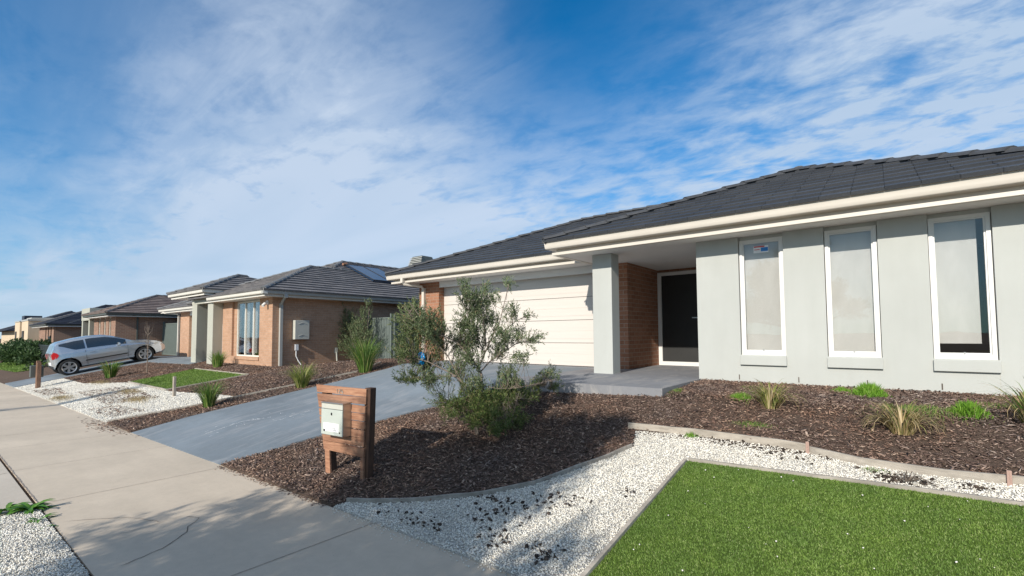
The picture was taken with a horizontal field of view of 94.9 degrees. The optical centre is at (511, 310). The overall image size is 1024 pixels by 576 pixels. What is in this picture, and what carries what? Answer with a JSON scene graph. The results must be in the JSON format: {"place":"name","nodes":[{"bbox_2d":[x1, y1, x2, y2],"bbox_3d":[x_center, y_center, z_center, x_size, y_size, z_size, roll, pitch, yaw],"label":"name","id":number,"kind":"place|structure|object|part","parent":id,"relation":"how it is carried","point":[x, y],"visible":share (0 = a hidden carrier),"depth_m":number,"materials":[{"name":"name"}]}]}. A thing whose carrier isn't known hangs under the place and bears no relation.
{"place":"outdoors","nodes":[
{"label":"outdoors","id":0,"kind":"place"},
{"bbox_2d":[0,361,46,371],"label":"lawn","id":1,"kind":"structure","parent":0,"point":[15,367],"depth_m":31.87,"materials":[{"name":"green plant"}]},
{"bbox_2d":[0,509,89,575],"bbox_3d":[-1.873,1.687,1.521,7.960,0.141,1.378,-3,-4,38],"label":"white gravel","id":2,"kind":"structure","parent":0,"point":[47,539],"depth_m":3.58,"materials":[{"name":"white gravel"}]},
{"bbox_2d":[5,498,57,515],"bbox_3d":[-4.571,1.861,4.471,0.365,0.072,0.366,-3,-4,38],"label":"broadleaf weed","id":3,"kind":"object","parent":2,"relation":"on","point":[27,508],"visible":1,"depth_m":4.46,"materials":[{"name":"green plant"}]},
{"bbox_2d":[25,512,57,524],"bbox_3d":[-4.269,1.861,4.213,0.241,0.042,0.287,0,-3,-10],"label":"broadleaf weed","id":4,"kind":"object","parent":2,"relation":"on","point":[38,520],"visible":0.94,"depth_m":4.19,"materials":[{"name":"green plant"}]},
{"bbox_2d":[5,356,201,387],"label":"neighbour driveway","id":5,"kind":"structure","parent":0,"point":[172,359],"depth_m":21.96,"materials":[{"name":"grey concrete"}]},
{"bbox_2d":[45,335,164,374],"bbox_3d":[-19.692,1.880,22.957,2.220,1.647,4.261,-3,7,38],"label":"parked car","id":6,"kind":"object","parent":5,"relation":"on","point":[84,351],"visible":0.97,"depth_m":21.94,"materials":[{"name":"silver metal"}]},
{"bbox_3d":[-20.978,1.750,21.346,1.447,0.359,0.084,-3,-4,38],"label":"rear window","id":7,"kind":"part","parent":6,"relation":"part of","materials":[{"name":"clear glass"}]},
{"bbox_3d":[-19.978,1.581,21.330,0.127,0.401,0.853,-3,7,38],"label":"side window","id":8,"kind":"part","parent":6,"relation":"part of","materials":[{"name":"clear glass"}]},
{"bbox_3d":[-19.240,1.432,22.270,0.143,0.500,1.426,-3,7,38],"label":"side window","id":9,"kind":"part","parent":6,"relation":"part of","materials":[{"name":"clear glass"}]},
{"bbox_2d":[14,378,231,421],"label":"white gravel","id":10,"kind":"structure","parent":0,"point":[118,402],"depth_m":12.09,"materials":[{"name":"white gravel"}]},
{"bbox_2d":[29,361,43,387],"bbox_3d":[-18.270,2.490,18.070,0.540,1.150,0.360,-3,-4,38],"label":"letterbox stand","id":11,"kind":"object","parent":10,"relation":"on","point":[36,371],"visible":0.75,"depth_m":17.95,"materials":[{"name":"brown wood"}]},
{"bbox_2d":[43,394,76,401],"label":"grass weeds","id":12,"kind":"object","parent":10,"relation":"on","point":[60,397],"depth_m":14.18,"materials":[{"name":"beige plant"}]},
{"bbox_2d":[33,386,157,416],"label":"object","id":13,"kind":"structure","parent":10,"relation":"on","point":[98,394],"depth_m":13.24,"materials":[{"name":"white gravel"}]},
{"bbox_2d":[84,379,112,385],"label":"grass weeds","id":14,"kind":"object","parent":10,"relation":"on","point":[101,382],"depth_m":17.08,"materials":[{"name":"beige plant"}]},
{"bbox_2d":[115,388,146,395],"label":"grass weeds","id":15,"kind":"object","parent":10,"relation":"on","point":[129,392],"depth_m":13.88,"materials":[{"name":"beige plant"}]},
{"bbox_2d":[111,395,154,404],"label":"grass weeds","id":16,"kind":"object","parent":10,"relation":"on","point":[136,398],"depth_m":12.19,"materials":[{"name":"beige plant"}]},
{"bbox_2d":[172,376,175,396],"bbox_3d":[-8.640,2.013,12.024,0.080,0.670,0.060,-3,-4,38],"label":"stake","id":17,"kind":"object","parent":10,"relation":"on","point":[174,387],"visible":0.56,"depth_m":12.00,"materials":[{"name":"beige wood"}]},
{"bbox_2d":[131,369,244,388],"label":"turf","id":18,"kind":"structure","parent":0,"point":[204,376],"depth_m":15.61,"materials":[{"name":"green plant"}]},
{"bbox_2d":[131,361,589,464],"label":"driveway","id":19,"kind":"structure","parent":0,"point":[222,435],"depth_m":8.08,"materials":[{"name":"grey concrete"}]},
{"bbox_2d":[0,339,835,575],"bbox_3d":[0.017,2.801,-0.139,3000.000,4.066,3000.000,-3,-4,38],"label":"ground","id":20,"kind":"structure","parent":0,"point":[29,496],"depth_m":4.91,"materials":[{"name":"soil"}]},
{"bbox_2d":[0,461,32,516],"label":"driveway crossing","id":21,"kind":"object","parent":20,"relation":"on","point":[11,490],"visible":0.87,"depth_m":5.08,"materials":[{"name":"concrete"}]},
{"bbox_2d":[0,502,31,512],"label":"broadleaf weed","id":22,"kind":"object","parent":21,"relation":"on","point":[10,504],"visible":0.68,"depth_m":4.50,"materials":[{"name":"green plant"}]},
{"bbox_2d":[14,317,51,340],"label":"house","id":23,"kind":"structure","parent":20,"relation":"on","point":[24,330],"depth_m":50.56,"materials":[{"name":"paint"}]},
{"bbox_2d":[0,311,74,343],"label":"house","id":24,"kind":"structure","parent":20,"relation":"on","point":[8,333],"depth_m":71.57,"materials":[{"name":"beige tile"}]},
{"bbox_2d":[38,344,48,361],"bbox_3d":[-31.892,3.005,32.067,5.070,1.530,0.090,-3,-4,38],"label":"steel fence","id":25,"kind":"object","parent":20,"relation":"on","point":[44,348],"visible":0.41,"depth_m":32.30,"materials":[{"name":"metal"}]},
{"bbox_2d":[0,358,129,383],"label":"garden bed","id":26,"kind":"object","parent":20,"relation":"on","point":[7,376],"visible":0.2,"depth_m":24.93,"materials":[{"name":"brown soil"}]},
{"bbox_2d":[0,341,25,365],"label":"garden shrub","id":27,"kind":"object","parent":26,"relation":"on","point":[7,353],"visible":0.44,"depth_m":33.91,"materials":[{"name":"green plant"}]},
{"bbox_2d":[0,337,32,361],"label":"garden shrub","id":28,"kind":"object","parent":26,"relation":"on","point":[15,341],"visible":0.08,"depth_m":36.92,"materials":[{"name":"green plant"}]},
{"bbox_2d":[11,340,45,364],"bbox_3d":[-34.257,3.064,33.550,2.711,2.056,2.138,-3,-4,38],"label":"garden shrub","id":29,"kind":"object","parent":26,"relation":"on","point":[27,344],"visible":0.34,"depth_m":33.22,"materials":[{"name":"green plant"}]},
{"bbox_2d":[16,345,47,371],"bbox_3d":[-28.287,2.936,27.779,1.680,1.876,1.488,-3,-4,38],"label":"garden shrub","id":30,"kind":"object","parent":26,"relation":"on","point":[33,354],"visible":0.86,"depth_m":27.61,"materials":[{"name":"green plant"}]},
{"bbox_2d":[33,338,53,344],"bbox_3d":[-34.593,2.853,34.524,2.455,1.858,1.903,-3,-4,38],"label":"garden shrub","id":31,"kind":"object","parent":26,"relation":"on","point":[45,341],"visible":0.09,"depth_m":34.53,"materials":[{"name":"green plant"}]},
{"bbox_2d":[29,304,113,342],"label":"house","id":32,"kind":"structure","parent":20,"relation":"on","point":[63,327],"depth_m":42.06,"materials":[{"name":"brown tile"}]},
{"bbox_2d":[81,294,185,354],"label":"house","id":33,"kind":"structure","parent":20,"relation":"on","point":[130,320],"depth_m":29.39,"materials":[{"name":"brown brick"}]},
{"bbox_2d":[109,317,110,335],"bbox_3d":[-24.663,1.388,28.991,0.650,2.000,0.160,-3,-4,38],"label":"downpipe","id":34,"kind":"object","parent":33,"relation":"in","point":[110,317],"depth_m":29.10,"materials":[{"name":"white metal"}]},
{"bbox_2d":[128,381,166,390],"bbox_3d":[-11.606,2.396,14.896,4.461,0.157,0.040,-3,-4,40],"label":"timber edging","id":35,"kind":"object","parent":20,"relation":"on","point":[150,386],"visible":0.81,"depth_m":14.63,"materials":[{"name":"beige wood"}]},
{"bbox_2d":[162,322,179,354],"bbox_3d":[-20.988,1.731,28.930,3.020,2.150,0.090,-3,-4,38],"label":"steel fence","id":36,"kind":"object","parent":20,"relation":"on","point":[169,337],"visible":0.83,"depth_m":29.00,"materials":[{"name":"metal"}]},
{"bbox_2d":[167,374,247,390],"bbox_3d":[-9.106,2.169,14.154,2.077,0.428,0.040,2,-4,-41],"label":"timber edging","id":37,"kind":"object","parent":20,"relation":"on","point":[208,381],"visible":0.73,"depth_m":14.13,"materials":[{"name":"beige wood"}]},
{"bbox_2d":[194,368,248,374],"bbox_3d":[-10.222,2.141,16.409,4.941,0.156,0.040,-3,-4,40],"label":"timber edging","id":38,"kind":"object","parent":20,"relation":"on","point":[222,371],"visible":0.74,"depth_m":16.14,"materials":[{"name":"beige wood"}]},
{"bbox_2d":[64,357,413,432],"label":"bark mulch","id":39,"kind":"object","parent":20,"relation":"on","point":[267,373],"visible":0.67,"depth_m":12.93,"materials":[{"name":"brown wood"}]},
{"bbox_2d":[97,360,126,377],"bbox_3d":[-15.586,2.226,18.265,1.092,0.757,1.192,-3,-4,38],"label":"lomandra","id":40,"kind":"object","parent":39,"relation":"on","point":[111,371],"visible":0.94,"depth_m":18.18,"materials":[{"name":"green plant"}]},
{"bbox_2d":[143,325,152,372],"bbox_3d":[-14.430,1.433,18.584,0.274,2.061,0.286,-1,-3,20],"label":"sapling","id":41,"kind":"object","parent":39,"relation":"on","point":[148,333],"visible":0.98,"depth_m":18.57,"materials":[{"name":"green plant"}]},
{"bbox_2d":[186,377,234,407],"bbox_3d":[-6.371,1.680,9.834,0.975,0.657,1.057,-3,-4,38],"label":"lomandra","id":42,"kind":"object","parent":39,"relation":"on","point":[209,397],"visible":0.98,"depth_m":9.75,"materials":[{"name":"green plant"}]},
{"bbox_2d":[207,350,228,367],"bbox_3d":[-11.150,1.779,17.830,0.928,0.712,1.009,0,-3,-7],"label":"lomandra","id":43,"kind":"object","parent":39,"relation":"on","point":[218,359],"visible":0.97,"depth_m":17.73,"materials":[{"name":"green plant"}]},
{"bbox_2d":[278,362,323,387],"bbox_3d":[-4.736,1.389,10.558,1.133,0.662,1.168,2,-4,-36],"label":"lomandra","id":44,"kind":"object","parent":39,"relation":"on","point":[300,380],"visible":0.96,"depth_m":10.48,"materials":[{"name":"green plant"}]},
{"bbox_2d":[337,297,374,359],"bbox_3d":[-6.219,0.782,18.572,2.312,2.695,1.430,-3,-4,38],"label":"shrub","id":45,"kind":"object","parent":39,"relation":"on","point":[356,331],"visible":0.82,"depth_m":18.46,"materials":[{"name":"green plant"}]},
{"bbox_2d":[341,334,387,372],"bbox_3d":[-3.565,1.002,11.472,1.521,0.981,1.647,1,-3,-23],"label":"lomandra","id":46,"kind":"object","parent":39,"relation":"on","point":[363,356],"visible":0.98,"depth_m":11.30,"materials":[{"name":"green plant"}]},
{"bbox_2d":[366,314,392,358],"bbox_3d":[-5.394,1.160,19.078,1.670,2.060,0.090,-3,-4,38],"label":"steel fence","id":47,"kind":"object","parent":39,"relation":"on","point":[383,331],"visible":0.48,"depth_m":18.93,"materials":[{"name":"metal"}]},
{"bbox_2d":[107,362,380,421],"bbox_3d":[-5.783,1.846,10.820,5.597,1.148,0.641,1,-3,-28],"label":"timber edging","id":48,"kind":"object","parent":20,"relation":"on","point":[233,396],"visible":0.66,"depth_m":10.40,"materials":[{"name":"brown wood"}]},
{"bbox_2d":[0,383,510,575],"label":"footpath","id":49,"kind":"structure","parent":20,"relation":"on","point":[132,504],"depth_m":4.24,"materials":[{"name":"concrete"}]},
{"bbox_2d":[77,417,139,435],"bbox_3d":[-8.210,2.287,9.277,4.145,0.083,0.517,-3,-4,38],"label":"stray bark","id":50,"kind":"object","parent":49,"relation":"on","point":[113,427],"visible":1,"depth_m":9.17,"materials":[{"name":"brown wood"}]},
{"bbox_2d":[214,466,325,506],"bbox_3d":[-2.763,1.903,5.176,2.510,0.056,0.148,-3,-4,38],"label":"stray bark","id":51,"kind":"object","parent":49,"relation":"on","point":[265,483],"visible":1,"depth_m":5.10,"materials":[{"name":"brown wood"}]},
{"bbox_2d":[329,508,511,575],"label":"stray pebbles","id":52,"kind":"object","parent":49,"relation":"on","point":[409,540],"visible":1,"depth_m":3.67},
{"bbox_2d":[157,260,418,366],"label":"house","id":53,"kind":"structure","parent":20,"relation":"on","point":[293,316],"depth_m":18.63,"materials":[{"name":"brown brick"}]},
{"bbox_2d":[237,300,259,356],"bbox_3d":[-9.973,0.680,18.035,2.170,2.110,0.220,-3,-4,38],"label":"window","id":54,"kind":"structure","parent":53,"relation":"in","point":[248,317],"depth_m":18.05,"materials":[{"name":"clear glass"}]},
{"bbox_2d":[393,314,418,357],"bbox_3d":[-1.141,1.309,23.058,0.090,1.980,11.370,-3,-4,38],"label":"steel fence","id":55,"kind":"object","parent":20,"relation":"on","point":[396,324],"depth_m":18.71,"materials":[{"name":"metal"}]},
{"bbox_2d":[346,444,632,503],"bbox_3d":[-0.117,1.625,4.468,2.866,0.498,0.448,0,-3,-9],"label":"timber edging","id":56,"kind":"object","parent":20,"relation":"on","point":[483,492],"visible":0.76,"depth_m":4.31,"materials":[{"name":"grey wood"}]},
{"bbox_2d":[221,378,1023,506],"bbox_3d":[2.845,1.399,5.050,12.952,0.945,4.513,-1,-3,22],"label":"bark mulch","id":57,"kind":"object","parent":20,"relation":"on","point":[721,386],"visible":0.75,"depth_m":5.22,"materials":[{"name":"brown wood"}]},
{"bbox_2d":[316,384,375,479],"bbox_3d":[-1.837,1.360,5.146,0.890,1.075,0.104,-2,-3,32],"label":"letterbox stand","id":58,"kind":"object","parent":57,"relation":"on","point":[365,438],"visible":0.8,"depth_m":4.98,"materials":[{"name":"brown wood"}]},
{"bbox_2d":[321,400,351,436],"bbox_3d":[-1.896,1.155,5.061,0.361,0.358,0.126,-2,-3,32],"label":"letterbox","id":59,"kind":"object","parent":58,"relation":"attached to","point":[335,417],"visible":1,"depth_m":5.00,"materials":[{"name":"metal"}]},
{"bbox_2d":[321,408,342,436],"bbox_3d":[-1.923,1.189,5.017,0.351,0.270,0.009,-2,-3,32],"label":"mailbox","id":60,"kind":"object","parent":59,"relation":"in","point":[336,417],"depth_m":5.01,"materials":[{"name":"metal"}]},
{"bbox_2d":[385,276,564,437],"bbox_3d":[-0.379,0.553,5.867,2.406,2.139,1.365,0,-3,-8],"label":"shrub","id":61,"kind":"object","parent":57,"relation":"on","point":[489,408],"visible":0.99,"depth_m":5.85,"materials":[{"name":"green plant"}]},
{"bbox_2d":[418,352,425,364],"bbox_3d":[-1.153,0.605,5.957,0.129,0.175,0.103,-3,-4,38],"label":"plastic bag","id":62,"kind":"object","parent":61,"relation":"attached to","point":[421,361],"visible":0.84,"depth_m":5.93,"materials":[{"name":"blue plastic"}]},
{"bbox_2d":[666,387,683,396],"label":"grass weeds","id":63,"kind":"object","parent":57,"relation":"on","point":[677,389],"depth_m":6.30,"materials":[{"name":"green plant"}]},
{"bbox_2d":[729,392,756,403],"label":"grass weeds","id":64,"kind":"object","parent":57,"relation":"on","point":[739,395],"depth_m":5.65,"materials":[{"name":"green plant"}]},
{"bbox_2d":[726,420,781,427],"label":"grass weeds","id":65,"kind":"object","parent":57,"relation":"on","point":[749,422],"depth_m":5.01,"materials":[{"name":"green plant"}]},
{"bbox_2d":[735,378,806,410],"bbox_3d":[2.914,0.920,5.295,0.830,0.349,0.713,0,-3,-6],"label":"dianella","id":66,"kind":"object","parent":57,"relation":"on","point":[768,399],"visible":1,"depth_m":5.24,"materials":[{"name":"yellow plant"}]},
{"bbox_2d":[825,386,852,392],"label":"grass weeds","id":67,"kind":"object","parent":57,"relation":"on","point":[840,389],"depth_m":5.91,"materials":[{"name":"green plant"}]},
{"bbox_2d":[845,380,894,398],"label":"grass weeds","id":68,"kind":"object","parent":57,"relation":"on","point":[871,390],"depth_m":5.50,"materials":[{"name":"green plant"}]},
{"bbox_2d":[854,397,948,436],"bbox_3d":[3.599,0.957,4.328,0.770,0.359,0.826,-3,-4,38],"label":"dianella","id":69,"kind":"object","parent":57,"relation":"on","point":[898,422],"visible":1,"depth_m":4.30,"materials":[{"name":"yellow plant"}]},
{"bbox_2d":[855,403,1004,429],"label":"grass weeds","id":70,"kind":"object","parent":57,"relation":"on","point":[917,409],"depth_m":4.61,"materials":[{"name":"green plant"}]},
{"bbox_2d":[948,398,994,419],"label":"grass weeds","id":71,"kind":"object","parent":57,"relation":"on","point":[964,408],"depth_m":4.41,"materials":[{"name":"green plant"}]},
{"bbox_2d":[927,400,1017,410],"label":"grass weeds","id":72,"kind":"object","parent":57,"relation":"on","point":[989,404],"depth_m":4.74,"materials":[{"name":"green plant"}]},
{"bbox_2d":[967,375,1023,422],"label":"dianella","id":73,"kind":"object","parent":57,"relation":"on","point":[1019,401],"visible":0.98,"depth_m":4.19,"materials":[{"name":"green plant"}]},
{"bbox_2d":[580,458,686,575],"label":"timber edging","id":74,"kind":"object","parent":20,"relation":"on","point":[596,561],"visible":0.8,"depth_m":3.42,"materials":[{"name":"grey wood"}]},
{"bbox_2d":[333,431,1023,575],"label":"white gravel","id":75,"kind":"structure","parent":20,"relation":"on","point":[601,492],"depth_m":3.91,"materials":[{"name":"white gravel"}]},
{"bbox_2d":[376,503,441,530],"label":"soil clods","id":76,"kind":"object","parent":75,"relation":"on","point":[413,522],"visible":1,"depth_m":3.87,"materials":[{"name":"black soil"}]},
{"bbox_2d":[474,526,509,547],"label":"soil clods","id":77,"kind":"object","parent":75,"relation":"on","point":[500,536],"visible":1,"depth_m":3.50,"materials":[{"name":"black soil"}]},
{"bbox_2d":[457,494,549,526],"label":"soil clods","id":78,"kind":"object","parent":75,"relation":"on","point":[496,509],"visible":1,"depth_m":3.90,"materials":[{"name":"black soil"}]},
{"bbox_2d":[524,540,565,564],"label":"soil clods","id":79,"kind":"object","parent":75,"relation":"on","point":[546,558],"visible":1,"depth_m":3.21,"materials":[{"name":"black soil"}]},
{"bbox_2d":[521,488,591,510],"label":"soil clods","id":80,"kind":"object","parent":75,"relation":"on","point":[549,497],"visible":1,"depth_m":3.97,"materials":[{"name":"black soil"}]},
{"bbox_2d":[615,486,651,496],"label":"soil clods","id":81,"kind":"object","parent":75,"relation":"on","point":[630,491],"visible":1,"depth_m":3.94,"materials":[{"name":"grey gravel"}]},
{"bbox_2d":[684,432,698,437],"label":"grass weeds","id":82,"kind":"object","parent":75,"relation":"on","point":[690,435],"depth_m":5.01,"materials":[{"name":"green plant"}]},
{"bbox_2d":[696,435,827,457],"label":"soil clods","id":83,"kind":"object","parent":75,"relation":"on","point":[783,449],"visible":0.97,"depth_m":4.63,"materials":[{"name":"brown soil"}]},
{"bbox_2d":[755,450,828,464],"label":"soil clods","id":84,"kind":"object","parent":75,"relation":"on","point":[781,458],"visible":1,"depth_m":4.25,"materials":[{"name":"brown soil"}]},
{"bbox_2d":[861,466,885,472],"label":"grass weeds","id":85,"kind":"object","parent":75,"relation":"on","point":[867,467],"depth_m":3.87,"materials":[{"name":"green plant"}]},
{"bbox_2d":[883,470,934,484],"bbox_3d":[3.071,1.277,3.640,0.311,0.095,0.201,-3,-4,38],"label":"dead weed","id":86,"kind":"object","parent":75,"relation":"on","point":[911,479],"visible":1,"depth_m":3.63,"materials":[{"name":"brown plant"}]},
{"bbox_2d":[854,466,965,489],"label":"soil clods","id":87,"kind":"object","parent":75,"relation":"on","point":[894,479],"visible":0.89,"depth_m":3.67,"materials":[{"name":"black soil"}]},
{"bbox_2d":[941,481,994,491],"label":"soil clods","id":88,"kind":"object","parent":75,"relation":"on","point":[977,486],"visible":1,"depth_m":3.44,"materials":[{"name":"brown soil"}]},
{"bbox_2d":[385,145,1023,396],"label":"house","id":89,"kind":"structure","parent":20,"relation":"on","point":[904,273],"depth_m":6.78,"materials":[{"name":"grey paint"}]},
{"bbox_2d":[408,255,432,265],"bbox_3d":[-5.311,-2.597,27.748,1.250,1.200,1.240,-3,-4,38],"label":"rooftop cooler","id":90,"kind":"object","parent":89,"relation":"on","point":[417,259],"visible":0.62,"depth_m":27.39,"materials":[{"name":"metal"}]},
{"bbox_2d":[444,273,593,366],"bbox_3d":[0.007,0.267,11.710,4.880,2.057,0.034,-3,-4,38],"label":"garage door","id":91,"kind":"structure","parent":89,"relation":"in","point":[570,342],"depth_m":11.01,"materials":[{"name":"white metal"}]},
{"bbox_2d":[657,270,698,365],"bbox_3d":[3.783,0.163,10.520,1.025,2.110,0.135,-3,-4,38],"label":"entry door","id":92,"kind":"structure","parent":89,"relation":"in","point":[677,291],"depth_m":10.56,"materials":[{"name":"black paint"}]},
{"bbox_2d":[739,236,786,365],"bbox_3d":[3.716,-0.140,6.978,0.610,1.875,0.216,-3,-4,38],"label":"window","id":93,"kind":"structure","parent":89,"relation":"in","point":[763,325],"depth_m":7.04,"materials":[{"name":"white glass"}]},
{"bbox_2d":[824,225,883,368],"bbox_3d":[4.563,-0.179,6.304,0.595,1.875,0.216,-3,-4,38],"label":"window","id":94,"kind":"structure","parent":89,"relation":"in","point":[851,263],"depth_m":6.36,"materials":[{"name":"white glass"}]},
{"bbox_2d":[927,212,1001,372],"bbox_3d":[5.397,-0.216,5.644,0.575,1.875,0.221,-3,-4,38],"label":"window","id":95,"kind":"structure","parent":89,"relation":"in","point":[952,247],"depth_m":5.71,"materials":[{"name":"white glass"}]},
{"bbox_2d":[628,422,805,450],"bbox_3d":[2.063,1.333,4.943,1.783,0.148,0.078,-3,-4,39],"label":"timber edging","id":96,"kind":"object","parent":20,"relation":"on","point":[788,444],"visible":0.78,"depth_m":4.86,"materials":[{"name":"beige wood"}]},
{"bbox_2d":[688,457,1023,505],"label":"timber edging","id":97,"kind":"object","parent":20,"relation":"on","point":[940,492],"visible":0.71,"depth_m":3.62,"materials":[{"name":"grey wood"}]},
{"bbox_2d":[809,446,1006,483],"bbox_3d":[3.176,1.298,3.875,1.269,0.151,0.113,-3,-4,43],"label":"timber edging","id":98,"kind":"object","parent":20,"relation":"on","point":[957,474],"visible":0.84,"depth_m":3.77,"materials":[{"name":"beige wood"}]},
{"bbox_2d":[805,441,808,453],"bbox_3d":[2.724,1.315,4.329,0.028,0.220,0.020,-3,-4,38],"label":"edging peg","id":99,"kind":"object","parent":98,"relation":"attached to","point":[807,446],"visible":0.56,"depth_m":4.32,"materials":[{"name":"brown wood"}]},
{"bbox_2d":[1006,470,1012,485],"bbox_3d":[3.652,1.282,3.449,0.028,0.220,0.020,-3,-4,38],"label":"edging peg","id":100,"kind":"object","parent":98,"relation":"attached to","point":[1009,477],"visible":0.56,"depth_m":3.44,"materials":[{"name":"brown wood"}]},
{"bbox_2d":[1012,475,1023,484],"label":"timber edging","id":101,"kind":"object","parent":20,"relation":"on","point":[1016,479],"visible":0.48,"depth_m":3.44,"materials":[{"name":"beige wood"}]},
{"bbox_2d":[0,0,1023,338],"label":"sky","id":102,"kind":"structure","parent":0,"point":[148,148],"materials":[{"name":"blue"}]},
{"bbox_2d":[588,460,1023,575],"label":"turf ground","id":103,"kind":"structure","parent":0,"point":[794,535],"depth_m":3.09,"materials":[{"name":"green plant"}]},
{"bbox_2d":[633,469,1021,570],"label":"lawn pebbles","id":104,"kind":"object","parent":103,"relation":"on","point":[847,533],"visible":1,"depth_m":3.11,"materials":[{"name":"white stone"}]}
]}

